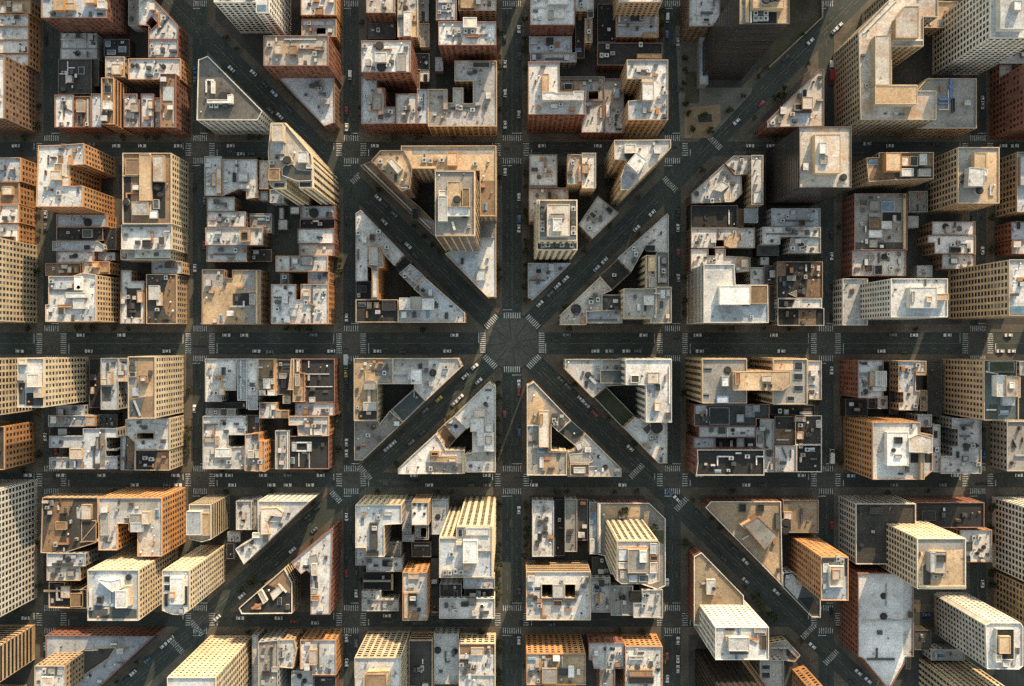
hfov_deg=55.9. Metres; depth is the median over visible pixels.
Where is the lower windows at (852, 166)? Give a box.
[848,166,910,190]
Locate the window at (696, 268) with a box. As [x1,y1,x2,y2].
[696,268,696,322]
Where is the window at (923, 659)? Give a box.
[923,659,958,685]
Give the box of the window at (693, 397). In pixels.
[686,394,699,400]
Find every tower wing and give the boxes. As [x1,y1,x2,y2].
[565,154,581,191]
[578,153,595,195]
[637,255,655,288]
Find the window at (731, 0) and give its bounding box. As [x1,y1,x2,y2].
[731,0,731,33]
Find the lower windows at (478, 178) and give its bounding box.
[416,172,494,220]
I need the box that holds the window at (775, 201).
[775,201,820,201]
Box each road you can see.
[0,142,1023,156]
[0,332,1023,353]
[0,473,1023,486]
[0,612,934,626]
[44,20,58,658]
[115,352,499,685]
[156,0,501,331]
[193,1,206,651]
[343,1,358,685]
[502,1,521,685]
[522,0,867,331]
[523,353,878,685]
[664,1,680,685]
[818,1,833,685]
[970,71,985,672]
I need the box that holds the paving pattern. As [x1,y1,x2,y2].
[488,318,536,365]
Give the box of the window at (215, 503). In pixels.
[215,503,215,535]
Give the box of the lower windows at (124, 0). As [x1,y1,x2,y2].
[64,0,127,34]
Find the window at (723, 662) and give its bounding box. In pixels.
[721,660,739,685]
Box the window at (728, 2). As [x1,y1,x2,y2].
[728,2,728,37]
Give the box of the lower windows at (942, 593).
[936,593,987,647]
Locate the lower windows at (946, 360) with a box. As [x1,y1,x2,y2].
[946,360,962,414]
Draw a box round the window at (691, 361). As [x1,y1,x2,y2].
[686,359,699,362]
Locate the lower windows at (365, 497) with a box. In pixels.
[363,496,398,498]
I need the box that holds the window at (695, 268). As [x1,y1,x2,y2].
[695,268,695,322]
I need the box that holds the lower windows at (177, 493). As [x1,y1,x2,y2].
[111,488,182,547]
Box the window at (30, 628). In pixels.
[30,628,31,661]
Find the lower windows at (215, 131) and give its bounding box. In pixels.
[210,103,269,132]
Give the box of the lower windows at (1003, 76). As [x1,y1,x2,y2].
[993,76,1023,137]
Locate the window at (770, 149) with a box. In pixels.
[770,149,770,201]
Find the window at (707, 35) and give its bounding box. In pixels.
[707,35,707,67]
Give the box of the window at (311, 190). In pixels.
[311,190,332,205]
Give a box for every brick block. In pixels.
[361,40,417,91]
[438,17,496,65]
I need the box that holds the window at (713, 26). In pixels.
[713,26,713,58]
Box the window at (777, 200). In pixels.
[777,200,822,200]
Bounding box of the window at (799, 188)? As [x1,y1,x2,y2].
[799,188,848,188]
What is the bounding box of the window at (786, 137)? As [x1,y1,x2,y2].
[786,137,786,193]
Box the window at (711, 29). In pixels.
[711,29,711,61]
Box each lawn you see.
[685,72,698,102]
[760,0,820,73]
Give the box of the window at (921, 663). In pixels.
[920,661,950,685]
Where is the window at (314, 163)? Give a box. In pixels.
[314,163,337,185]
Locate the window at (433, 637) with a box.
[433,637,433,685]
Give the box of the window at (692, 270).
[692,270,692,322]
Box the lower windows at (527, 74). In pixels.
[527,74,580,130]
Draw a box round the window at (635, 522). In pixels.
[634,521,647,538]
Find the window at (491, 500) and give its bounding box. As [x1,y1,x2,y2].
[487,497,493,523]
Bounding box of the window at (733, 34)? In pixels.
[733,34,779,34]
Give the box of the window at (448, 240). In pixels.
[445,237,457,250]
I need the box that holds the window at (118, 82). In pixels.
[118,82,119,125]
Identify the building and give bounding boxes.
[0,0,42,21]
[41,493,109,552]
[44,581,86,608]
[45,263,81,275]
[45,626,164,685]
[48,414,100,425]
[49,426,90,435]
[49,426,125,468]
[52,241,112,251]
[56,214,116,227]
[56,227,104,242]
[56,251,97,263]
[56,404,91,414]
[58,59,100,95]
[60,49,102,61]
[61,33,101,51]
[82,261,119,275]
[93,60,104,89]
[100,78,133,134]
[101,358,127,409]
[104,39,135,58]
[105,57,135,84]
[117,358,127,381]
[119,225,187,253]
[120,250,184,262]
[120,270,145,323]
[121,434,134,469]
[125,382,127,392]
[126,415,183,449]
[128,0,144,31]
[128,58,191,87]
[135,446,182,469]
[137,0,188,48]
[146,274,186,323]
[148,40,188,63]
[152,261,189,274]
[160,74,190,136]
[203,414,247,468]
[204,156,224,196]
[205,358,242,401]
[206,401,245,407]
[206,408,240,415]
[222,159,261,202]
[235,493,319,563]
[236,358,264,409]
[236,496,256,529]
[239,559,300,613]
[245,430,273,471]
[246,414,264,433]
[252,496,262,529]
[252,628,264,685]
[255,358,282,395]
[258,628,287,685]
[259,160,272,191]
[259,191,269,201]
[259,401,294,417]
[270,189,288,205]
[271,284,334,324]
[271,439,274,468]
[275,428,294,468]
[278,78,339,132]
[278,359,292,394]
[279,629,302,668]
[288,358,298,389]
[289,414,333,435]
[290,434,333,468]
[291,519,341,614]
[291,662,314,685]
[293,358,305,401]
[295,401,338,415]
[300,358,338,402]
[300,629,342,674]
[301,0,342,27]
[301,19,341,46]
[308,272,333,284]
[314,671,338,685]
[354,358,392,420]
[354,410,404,459]
[355,495,408,556]
[355,548,365,564]
[356,210,406,281]
[356,281,372,299]
[356,300,398,322]
[362,589,383,598]
[362,593,400,610]
[363,569,394,589]
[366,0,396,25]
[366,551,405,571]
[368,246,388,299]
[369,23,396,39]
[391,389,424,420]
[393,358,463,400]
[395,257,412,272]
[397,0,419,47]
[398,277,466,322]
[398,432,465,473]
[399,264,425,287]
[402,496,413,533]
[409,631,434,685]
[412,494,432,524]
[412,538,431,556]
[415,521,430,539]
[420,0,429,24]
[420,23,429,51]
[428,61,497,135]
[432,495,449,534]
[434,627,459,683]
[436,0,457,25]
[437,424,455,447]
[439,591,494,618]
[440,578,462,596]
[445,416,466,438]
[454,381,495,471]
[458,0,496,19]
[459,633,495,685]
[463,571,494,588]
[465,589,493,596]
[525,560,590,619]
[525,634,585,685]
[526,381,570,474]
[528,263,570,299]
[529,0,574,35]
[529,36,571,57]
[529,154,556,187]
[529,188,567,224]
[530,53,575,68]
[532,497,553,556]
[559,277,610,324]
[559,419,583,444]
[560,77,604,99]
[563,359,623,396]
[564,496,576,551]
[566,432,620,476]
[575,0,593,17]
[577,196,618,242]
[577,497,587,539]
[584,18,591,50]
[586,311,621,323]
[586,632,623,685]
[588,499,596,554]
[591,573,609,611]
[594,387,634,427]
[598,260,630,290]
[602,295,620,310]
[610,580,632,615]
[615,12,658,42]
[615,214,668,271]
[617,287,671,323]
[620,633,662,685]
[622,416,666,462]
[628,584,662,617]
[654,252,668,286]
[680,0,719,42]
[685,444,763,474]
[686,164,741,206]
[686,205,737,229]
[686,228,754,250]
[686,249,749,273]
[686,401,769,425]
[686,433,715,447]
[688,546,743,624]
[690,424,755,436]
[697,37,707,87]
[700,497,782,585]
[715,437,754,446]
[725,156,749,178]
[741,155,762,208]
[743,208,757,224]
[744,267,762,284]
[753,245,778,256]
[753,656,784,685]
[754,418,773,471]
[755,227,820,245]
[756,69,823,136]
[764,208,819,226]
[769,636,799,661]
[770,262,822,298]
[770,404,814,414]
[770,415,794,444]
[771,308,823,325]
[774,299,821,307]
[774,445,795,471]
[777,497,818,534]
[779,237,820,255]
[792,414,821,444]
[796,443,821,471]
[808,360,821,399]
[833,278,867,325]
[838,495,915,563]
[839,359,886,397]
[840,561,913,685]
[841,250,905,277]
[884,360,925,409]
[900,78,976,137]
[902,412,931,426]
[902,497,983,527]
[905,191,927,213]
[911,265,931,277]
[914,626,930,649]
[916,389,926,410]
[920,423,939,471]
[923,643,964,659]
[924,1,957,35]
[935,416,980,473]
[946,527,991,561]
[988,52,1023,69]
[989,65,1010,88]
[990,419,1023,470]
[996,221,1023,242]
[996,241,1023,256]
[1017,361,1023,374]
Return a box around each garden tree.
[618,508,627,517]
[649,523,658,531]
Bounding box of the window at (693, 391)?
[686,388,699,394]
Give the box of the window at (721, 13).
[721,13,721,47]
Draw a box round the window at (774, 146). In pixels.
[774,146,774,199]
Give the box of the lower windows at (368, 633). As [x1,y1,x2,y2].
[363,633,409,685]
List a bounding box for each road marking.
[0,343,33,343]
[69,343,184,343]
[170,0,202,32]
[199,522,311,623]
[214,44,321,151]
[214,49,320,155]
[217,343,333,343]
[361,369,481,477]
[366,201,481,316]
[369,199,484,314]
[369,343,473,343]
[539,199,654,314]
[542,201,657,316]
[551,343,654,343]
[551,380,647,474]
[672,11,672,130]
[672,170,672,319]
[672,368,672,460]
[672,500,672,592]
[691,343,808,343]
[701,45,808,152]
[703,49,809,155]
[711,536,807,630]
[821,0,853,32]
[844,343,959,343]
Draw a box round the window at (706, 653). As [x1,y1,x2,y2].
[704,651,727,685]
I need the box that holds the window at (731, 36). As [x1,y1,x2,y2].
[731,36,777,37]
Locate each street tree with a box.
[19,466,25,473]
[20,133,27,141]
[32,409,40,416]
[33,265,41,273]
[34,121,41,129]
[34,449,42,458]
[35,582,43,589]
[74,324,81,331]
[88,324,95,332]
[184,424,192,432]
[184,434,191,442]
[236,585,243,593]
[246,575,255,585]
[247,134,253,140]
[294,325,301,331]
[305,325,312,331]
[334,445,342,452]
[335,268,342,274]
[390,134,396,140]
[392,460,399,467]
[415,134,421,140]
[436,248,442,255]
[478,628,485,633]
[495,559,503,567]
[495,593,501,601]
[496,581,502,589]
[496,639,502,644]
[496,647,502,654]
[496,668,502,676]
[496,678,501,685]
[497,28,503,35]
[521,44,527,53]
[521,248,528,254]
[522,63,527,71]
[522,169,528,176]
[522,216,528,224]
[522,272,527,280]
[522,500,529,508]
[522,525,529,531]
[615,627,622,633]
[658,8,666,14]
[659,19,664,27]
[681,297,687,304]
[681,538,689,547]
[682,54,688,60]
[690,125,695,132]
[699,165,705,172]
[700,111,708,121]
[707,126,714,133]
[716,524,723,530]
[725,106,733,113]
[750,591,762,602]
[756,602,765,612]
[765,610,779,624]
[777,91,787,101]
[814,254,820,261]
[834,447,841,455]
[835,458,842,465]
[987,569,996,577]
[988,503,995,511]
[988,582,997,588]
[989,245,996,252]
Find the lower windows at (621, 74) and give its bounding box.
[621,74,658,134]
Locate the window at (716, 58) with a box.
[716,58,758,58]
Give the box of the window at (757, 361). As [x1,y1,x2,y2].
[751,359,771,363]
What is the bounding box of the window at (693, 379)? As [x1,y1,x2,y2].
[686,377,699,381]
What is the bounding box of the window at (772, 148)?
[772,148,772,200]
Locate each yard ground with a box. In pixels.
[0,227,34,323]
[0,410,34,464]
[0,660,34,685]
[67,27,169,133]
[67,165,184,323]
[67,362,184,464]
[76,532,184,582]
[102,635,158,685]
[158,678,166,685]
[215,8,334,133]
[215,194,334,323]
[215,495,266,574]
[226,390,334,464]
[248,659,299,685]
[300,570,309,603]
[367,11,493,133]
[367,261,467,323]
[381,384,413,418]
[384,495,493,603]
[406,182,441,245]
[435,684,458,685]
[451,427,471,450]
[530,31,630,133]
[530,165,655,262]
[530,495,655,589]
[530,635,620,685]
[551,425,572,448]
[556,253,644,323]
[559,362,635,415]
[689,165,809,323]
[689,362,809,432]
[689,541,753,603]
[689,635,809,685]
[695,495,809,567]
[705,8,768,87]
[746,70,809,133]
[842,18,961,84]
[842,182,961,323]
[842,362,954,461]
[842,495,961,603]
[892,635,947,685]
[994,205,1023,323]
[994,495,1023,570]
[994,635,1023,685]
[1017,375,1023,418]
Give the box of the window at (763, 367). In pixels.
[751,365,771,369]
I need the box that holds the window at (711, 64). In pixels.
[711,64,753,65]
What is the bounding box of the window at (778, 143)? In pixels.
[778,143,778,197]
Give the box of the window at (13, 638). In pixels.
[12,638,13,672]
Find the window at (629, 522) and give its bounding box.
[627,521,640,538]
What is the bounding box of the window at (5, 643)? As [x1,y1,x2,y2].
[4,643,5,678]
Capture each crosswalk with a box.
[36,333,41,352]
[36,474,41,485]
[36,613,41,622]
[44,135,55,140]
[61,333,65,352]
[171,639,184,653]
[186,143,190,155]
[186,333,190,352]
[186,474,190,485]
[189,620,204,635]
[193,1,206,5]
[193,135,206,140]
[193,326,206,330]
[193,488,206,493]
[193,605,206,610]
[209,143,214,155]
[209,333,214,352]
[209,474,214,485]
[330,490,341,503]
[336,143,341,155]
[336,333,341,352]
[336,474,341,485]
[336,613,341,622]
[344,1,357,5]
[344,135,357,140]
[344,158,357,163]
[344,326,357,330]
[344,488,357,493]
[344,605,357,610]
[344,628,357,632]
[357,465,371,480]
[360,143,365,155]
[360,333,365,352]
[360,474,365,485]
[360,613,365,622]
[480,333,485,352]
[483,354,496,368]
[484,314,497,328]
[495,474,500,485]
[495,613,500,622]
[503,1,520,5]
[503,135,520,140]
[503,158,520,163]
[503,466,520,470]
[503,488,520,493]
[503,605,520,610]
[503,628,520,632]
[504,313,519,317]
[504,366,519,371]
[523,143,528,155]
[523,474,528,485]
[526,314,539,328]
[527,354,540,368]
[539,333,543,352]
[629,463,644,478]
[657,333,662,352]
[657,474,662,485]
[662,176,677,191]
[665,1,679,5]
[665,135,679,140]
[665,158,679,163]
[665,326,679,330]
[665,466,679,470]
[665,488,679,493]
[665,605,679,610]
[665,628,679,632]
[674,497,688,510]
[682,143,687,155]
[682,333,687,352]
[682,474,687,485]
[682,613,687,622]
[708,137,721,149]
[801,623,815,639]
[811,333,816,352]
[811,474,816,485]
[819,326,832,330]
[819,356,832,360]
[819,488,832,493]
[819,628,832,632]
[821,605,832,610]
[823,649,838,664]
[835,333,840,352]
[835,474,840,485]
[962,333,967,352]
[962,474,967,485]
[970,135,984,140]
[970,326,984,330]
[970,488,984,493]
[988,333,992,352]
[988,474,992,485]
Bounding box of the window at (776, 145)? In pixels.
[776,145,776,198]
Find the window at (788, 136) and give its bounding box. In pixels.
[788,136,788,192]
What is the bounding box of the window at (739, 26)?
[739,26,785,26]
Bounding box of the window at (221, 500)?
[221,500,221,531]
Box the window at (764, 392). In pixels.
[753,391,771,394]
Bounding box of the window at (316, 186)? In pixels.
[315,185,337,204]
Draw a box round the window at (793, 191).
[793,191,841,191]
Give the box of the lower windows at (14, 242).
[2,242,34,322]
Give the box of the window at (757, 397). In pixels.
[751,395,771,401]
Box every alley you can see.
[113,166,118,277]
[267,202,273,318]
[277,395,282,429]
[429,3,435,88]
[592,3,597,76]
[747,364,751,400]
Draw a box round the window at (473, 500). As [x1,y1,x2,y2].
[466,497,475,523]
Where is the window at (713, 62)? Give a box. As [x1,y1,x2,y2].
[713,62,754,62]
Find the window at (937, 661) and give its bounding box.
[937,661,970,685]
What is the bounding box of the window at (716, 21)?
[716,21,716,54]
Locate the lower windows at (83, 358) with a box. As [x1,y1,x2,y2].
[71,358,84,401]
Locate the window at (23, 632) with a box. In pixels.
[23,632,24,665]
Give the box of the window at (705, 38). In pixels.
[705,38,705,70]
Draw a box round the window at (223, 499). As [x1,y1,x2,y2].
[223,499,223,530]
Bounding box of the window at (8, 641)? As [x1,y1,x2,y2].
[8,641,9,675]
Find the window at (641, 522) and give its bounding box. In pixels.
[640,521,654,538]
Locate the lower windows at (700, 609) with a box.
[694,602,750,639]
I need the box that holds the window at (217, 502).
[217,502,217,534]
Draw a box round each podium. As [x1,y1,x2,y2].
[360,162,435,237]
[446,220,496,298]
[596,499,665,588]
[776,566,820,617]
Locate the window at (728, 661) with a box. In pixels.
[727,660,745,685]
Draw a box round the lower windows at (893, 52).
[836,0,929,132]
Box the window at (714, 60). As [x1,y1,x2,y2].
[714,60,756,60]
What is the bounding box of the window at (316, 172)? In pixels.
[315,170,337,191]
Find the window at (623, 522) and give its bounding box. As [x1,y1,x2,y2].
[621,521,634,538]
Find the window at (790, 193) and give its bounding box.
[790,193,837,193]
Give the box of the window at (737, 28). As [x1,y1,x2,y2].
[736,28,784,29]
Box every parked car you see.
[12,144,19,147]
[21,616,29,619]
[43,433,46,440]
[112,144,119,147]
[131,483,138,486]
[138,144,145,147]
[174,144,181,147]
[174,483,181,486]
[193,66,196,73]
[193,77,196,84]
[193,264,196,271]
[227,144,234,147]
[228,483,235,486]
[236,616,243,619]
[237,152,244,155]
[247,152,254,155]
[266,350,273,353]
[268,483,275,486]
[284,483,291,486]
[290,619,297,622]
[306,483,313,486]
[311,621,318,624]
[371,144,378,147]
[425,483,432,486]
[467,483,474,486]
[483,483,490,486]
[530,483,537,486]
[538,144,545,147]
[594,144,601,147]
[618,483,625,486]
[665,30,668,37]
[665,652,668,659]
[676,38,679,45]
[676,224,679,231]
[676,637,679,644]
[676,655,679,662]
[676,665,679,672]
[742,483,749,486]
[746,144,753,147]
[782,54,789,61]
[854,668,861,675]
[863,142,870,145]
[886,144,893,147]
[890,483,897,486]
[899,350,906,353]
[939,483,946,486]
[943,333,951,336]
[982,423,985,430]
[982,451,985,458]
[999,144,1006,147]
[1007,349,1015,352]
[1011,144,1018,147]
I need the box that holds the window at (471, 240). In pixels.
[468,237,478,250]
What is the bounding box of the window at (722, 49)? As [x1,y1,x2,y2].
[722,49,766,49]
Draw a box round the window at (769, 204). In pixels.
[769,204,813,204]
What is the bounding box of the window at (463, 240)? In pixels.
[460,237,471,250]
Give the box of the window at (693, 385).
[686,382,699,387]
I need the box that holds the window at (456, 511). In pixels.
[447,509,457,535]
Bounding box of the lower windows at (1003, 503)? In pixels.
[996,498,1023,575]
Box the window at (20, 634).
[19,634,20,668]
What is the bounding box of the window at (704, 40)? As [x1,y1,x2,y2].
[704,40,704,71]
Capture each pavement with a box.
[0,0,43,141]
[0,157,43,331]
[0,354,43,472]
[11,487,43,611]
[35,627,43,665]
[59,0,192,141]
[59,157,192,331]
[59,354,192,472]
[59,487,192,611]
[103,627,179,685]
[146,643,192,685]
[185,0,192,7]
[207,0,342,141]
[207,52,277,141]
[207,157,342,331]
[207,354,342,472]
[207,487,334,602]
[207,627,342,685]
[228,508,342,611]
[359,0,501,141]
[359,157,501,315]
[359,204,485,331]
[359,354,482,465]
[359,487,501,611]
[359,627,501,685]
[382,368,501,472]
[522,0,663,141]
[522,157,663,315]
[522,368,630,472]
[522,487,663,611]
[522,627,663,685]
[538,205,663,331]
[539,354,663,472]
[681,0,799,141]
[681,157,817,331]
[681,354,817,472]
[681,487,817,611]
[681,522,771,611]
[681,627,817,685]
[727,51,817,141]
[834,0,969,141]
[834,157,969,331]
[834,354,969,472]
[834,487,969,611]
[834,627,969,685]
[834,671,849,685]
[986,70,1023,141]
[986,157,1023,331]
[986,354,1023,472]
[986,487,1023,607]
[986,668,993,675]
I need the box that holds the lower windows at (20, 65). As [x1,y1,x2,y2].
[0,65,33,131]
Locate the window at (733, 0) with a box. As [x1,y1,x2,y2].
[733,0,733,30]
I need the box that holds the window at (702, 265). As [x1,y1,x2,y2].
[702,265,702,321]
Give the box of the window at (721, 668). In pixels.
[710,652,733,685]
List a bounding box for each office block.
[122,153,188,229]
[197,56,274,134]
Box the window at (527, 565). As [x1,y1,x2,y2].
[527,565,587,565]
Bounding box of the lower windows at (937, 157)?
[929,157,976,212]
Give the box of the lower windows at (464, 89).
[432,89,495,134]
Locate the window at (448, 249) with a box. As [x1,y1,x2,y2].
[437,237,450,251]
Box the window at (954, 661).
[954,661,988,685]
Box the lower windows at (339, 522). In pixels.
[331,522,339,601]
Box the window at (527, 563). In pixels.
[527,563,586,563]
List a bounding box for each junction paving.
[42,140,60,144]
[42,331,60,355]
[42,471,60,488]
[42,610,60,627]
[191,140,208,157]
[191,331,208,355]
[191,471,208,488]
[191,610,208,627]
[342,140,360,157]
[342,331,360,355]
[342,471,360,488]
[342,610,360,627]
[485,315,538,368]
[501,140,522,157]
[501,471,522,488]
[501,610,522,627]
[663,331,681,355]
[663,471,681,488]
[663,610,681,627]
[664,140,681,157]
[817,331,834,355]
[817,471,834,488]
[817,610,834,627]
[968,140,987,146]
[968,331,987,355]
[968,471,987,488]
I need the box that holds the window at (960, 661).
[960,661,994,685]
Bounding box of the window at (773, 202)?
[773,202,817,202]
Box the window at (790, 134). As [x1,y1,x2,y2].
[790,134,790,191]
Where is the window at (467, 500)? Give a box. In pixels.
[459,497,469,523]
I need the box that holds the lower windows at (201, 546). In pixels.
[190,546,222,589]
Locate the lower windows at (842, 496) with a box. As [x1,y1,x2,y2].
[840,496,898,553]
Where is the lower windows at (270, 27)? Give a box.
[227,0,289,34]
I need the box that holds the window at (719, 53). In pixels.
[719,53,762,54]
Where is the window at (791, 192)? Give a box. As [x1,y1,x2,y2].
[791,192,839,192]
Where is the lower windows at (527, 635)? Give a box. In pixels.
[527,635,579,637]
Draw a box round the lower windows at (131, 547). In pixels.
[107,547,174,605]
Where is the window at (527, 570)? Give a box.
[527,570,589,570]
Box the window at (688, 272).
[688,272,688,323]
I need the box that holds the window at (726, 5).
[726,5,726,40]
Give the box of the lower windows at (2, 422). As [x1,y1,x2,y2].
[2,422,31,461]
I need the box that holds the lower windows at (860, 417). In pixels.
[846,416,899,472]
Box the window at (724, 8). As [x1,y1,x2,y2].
[724,8,724,43]
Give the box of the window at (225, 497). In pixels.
[225,497,226,528]
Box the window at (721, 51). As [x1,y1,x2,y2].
[721,51,764,51]
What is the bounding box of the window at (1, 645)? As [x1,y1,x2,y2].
[0,645,1,680]
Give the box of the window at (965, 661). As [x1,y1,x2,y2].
[965,661,1001,685]
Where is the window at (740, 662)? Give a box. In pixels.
[738,660,757,685]
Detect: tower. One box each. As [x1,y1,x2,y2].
[0,55,38,133]
[0,238,36,322]
[0,357,35,414]
[0,479,37,616]
[0,624,34,681]
[0,684,26,685]
[17,357,88,407]
[34,652,84,685]
[45,273,120,322]
[87,546,177,620]
[128,355,183,418]
[162,545,225,614]
[167,635,251,685]
[186,494,229,541]
[214,0,291,34]
[263,35,341,85]
[268,123,338,207]
[354,630,410,685]
[402,560,430,620]
[527,62,584,132]
[533,200,576,260]
[604,139,670,204]
[605,519,658,583]
[612,0,661,19]
[617,357,671,421]
[619,60,667,137]
[685,357,807,403]
[687,264,768,324]
[693,600,768,659]
[695,649,765,685]
[766,127,851,205]
[789,535,848,600]
[792,665,821,685]
[833,0,937,135]
[843,416,932,479]
[847,152,933,191]
[861,277,948,319]
[877,521,965,588]
[919,658,1003,685]
[925,147,999,213]
[932,0,1023,74]
[933,592,1022,669]
[942,359,1020,419]
[948,259,1023,318]
[990,64,1023,138]
[992,497,1023,580]
[994,571,1023,634]
[995,152,1023,217]
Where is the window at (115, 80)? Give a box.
[115,80,116,124]
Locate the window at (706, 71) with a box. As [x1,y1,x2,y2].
[706,71,746,71]
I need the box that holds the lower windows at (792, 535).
[790,535,818,581]
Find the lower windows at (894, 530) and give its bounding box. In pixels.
[879,522,938,575]
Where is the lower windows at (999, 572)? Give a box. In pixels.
[997,572,1012,617]
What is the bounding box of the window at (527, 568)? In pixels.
[527,568,588,568]
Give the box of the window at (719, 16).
[719,16,719,50]
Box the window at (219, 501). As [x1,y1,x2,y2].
[219,501,219,532]
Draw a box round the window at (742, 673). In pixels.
[732,660,751,685]
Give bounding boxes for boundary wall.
[764,0,822,71]
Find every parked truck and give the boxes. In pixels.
[343,354,348,368]
[829,69,834,84]
[829,449,834,463]
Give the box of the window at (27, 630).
[26,630,27,663]
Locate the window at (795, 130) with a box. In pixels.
[795,130,795,188]
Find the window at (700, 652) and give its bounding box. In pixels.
[699,651,721,685]
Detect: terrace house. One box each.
[0,14,40,33]
[0,26,40,46]
[0,40,40,60]
[0,53,40,71]
[0,157,36,186]
[0,182,35,208]
[0,205,35,226]
[0,224,34,243]
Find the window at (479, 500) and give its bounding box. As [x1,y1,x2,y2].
[473,497,481,523]
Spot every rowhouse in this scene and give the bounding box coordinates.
[47,546,99,565]
[47,562,93,580]
[54,95,85,133]
[74,96,101,132]
[91,94,112,132]
[124,94,150,133]
[141,94,164,133]
[155,98,167,132]
[205,228,270,247]
[206,245,253,263]
[207,197,241,211]
[207,212,249,227]
[276,256,333,273]
[298,229,339,245]
[299,244,339,258]
[300,206,340,221]
[300,219,339,231]
[361,77,400,133]
[396,94,420,133]
[417,89,430,133]
[579,100,603,138]
[601,79,623,139]
[915,235,975,255]
[920,221,974,236]
[930,254,974,270]
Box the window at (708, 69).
[708,69,748,69]
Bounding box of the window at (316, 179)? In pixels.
[315,177,337,197]
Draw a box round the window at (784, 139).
[784,139,784,194]
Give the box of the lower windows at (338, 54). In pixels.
[278,54,340,83]
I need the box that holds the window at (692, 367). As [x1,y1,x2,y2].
[686,365,699,369]
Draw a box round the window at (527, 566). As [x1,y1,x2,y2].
[527,566,587,566]
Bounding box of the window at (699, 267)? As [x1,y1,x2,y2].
[699,267,699,321]
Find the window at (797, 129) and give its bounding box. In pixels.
[797,129,797,187]
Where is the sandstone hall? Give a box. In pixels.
[401,145,497,225]
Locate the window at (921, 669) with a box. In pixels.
[920,668,942,685]
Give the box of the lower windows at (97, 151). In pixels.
[83,151,113,213]
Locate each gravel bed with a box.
[684,104,720,137]
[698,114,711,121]
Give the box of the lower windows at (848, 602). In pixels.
[842,562,880,673]
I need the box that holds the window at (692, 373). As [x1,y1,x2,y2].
[686,371,699,375]
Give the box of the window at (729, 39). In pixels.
[729,39,774,39]
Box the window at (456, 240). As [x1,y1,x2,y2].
[453,237,464,250]
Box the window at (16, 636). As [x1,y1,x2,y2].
[15,636,16,670]
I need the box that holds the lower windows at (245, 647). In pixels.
[186,637,251,685]
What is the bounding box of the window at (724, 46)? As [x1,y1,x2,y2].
[724,46,768,47]
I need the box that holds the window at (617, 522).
[615,521,627,538]
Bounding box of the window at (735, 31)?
[735,31,781,31]
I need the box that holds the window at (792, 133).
[792,133,792,189]
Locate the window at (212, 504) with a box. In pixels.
[212,504,213,537]
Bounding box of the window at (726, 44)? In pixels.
[726,44,770,44]
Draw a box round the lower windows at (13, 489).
[0,480,33,612]
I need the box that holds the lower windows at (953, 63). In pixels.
[935,0,1015,73]
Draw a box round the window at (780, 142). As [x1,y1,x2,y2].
[780,142,780,196]
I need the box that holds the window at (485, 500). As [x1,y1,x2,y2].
[480,497,487,523]
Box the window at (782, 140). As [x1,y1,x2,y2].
[782,140,782,195]
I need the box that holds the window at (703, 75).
[703,75,743,75]
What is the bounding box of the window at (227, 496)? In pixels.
[227,496,228,527]
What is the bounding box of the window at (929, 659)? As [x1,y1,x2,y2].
[929,659,964,685]
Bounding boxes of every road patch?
[46,31,48,46]
[140,338,150,340]
[195,364,197,380]
[198,284,199,300]
[322,620,336,622]
[331,481,341,484]
[348,4,350,15]
[350,177,351,193]
[392,481,408,483]
[404,623,417,625]
[412,622,423,624]
[431,620,445,622]
[666,564,668,573]
[734,151,745,154]
[751,149,766,150]
[827,311,828,328]
[975,482,987,484]
[1007,340,1018,342]
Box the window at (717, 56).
[717,56,759,56]
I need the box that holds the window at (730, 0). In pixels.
[730,0,730,34]
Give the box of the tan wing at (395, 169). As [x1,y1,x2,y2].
[371,150,420,201]
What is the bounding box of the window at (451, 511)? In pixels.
[442,509,452,535]
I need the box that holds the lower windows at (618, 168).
[606,151,657,200]
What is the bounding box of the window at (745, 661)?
[744,660,763,685]
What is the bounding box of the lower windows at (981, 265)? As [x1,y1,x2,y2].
[951,265,1023,318]
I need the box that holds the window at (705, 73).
[705,73,745,73]
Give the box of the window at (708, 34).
[708,34,708,65]
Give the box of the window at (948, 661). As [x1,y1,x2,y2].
[948,661,982,685]
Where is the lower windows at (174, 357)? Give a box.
[174,357,181,412]
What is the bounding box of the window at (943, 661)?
[943,661,976,685]
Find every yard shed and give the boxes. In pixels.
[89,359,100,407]
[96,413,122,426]
[98,252,120,261]
[104,228,121,250]
[226,542,236,558]
[227,530,242,541]
[250,214,274,233]
[251,249,273,261]
[278,220,288,229]
[279,208,284,219]
[280,273,292,283]
[283,395,293,403]
[290,207,299,214]
[386,537,403,555]
[402,530,414,541]
[410,72,420,92]
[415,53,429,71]
[420,71,429,83]
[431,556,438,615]
[435,57,443,73]
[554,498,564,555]
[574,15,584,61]
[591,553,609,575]
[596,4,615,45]
[738,209,743,227]
[757,257,768,265]
[762,266,774,283]
[768,285,775,320]
[840,398,867,415]
[865,398,876,408]
[874,396,887,408]
[883,362,897,413]
[907,216,918,228]
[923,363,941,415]
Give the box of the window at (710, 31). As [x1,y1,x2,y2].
[710,31,710,62]
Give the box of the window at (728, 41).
[727,41,772,42]
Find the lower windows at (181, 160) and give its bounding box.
[181,160,186,227]
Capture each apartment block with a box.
[0,421,34,469]
[36,143,115,216]
[41,0,129,36]
[98,487,185,555]
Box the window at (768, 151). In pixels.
[768,151,768,203]
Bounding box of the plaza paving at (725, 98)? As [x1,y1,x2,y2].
[675,25,751,137]
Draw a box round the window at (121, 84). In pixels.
[121,84,122,127]
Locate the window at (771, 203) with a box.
[771,203,815,203]
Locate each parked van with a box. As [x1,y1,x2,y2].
[348,70,351,79]
[829,60,833,69]

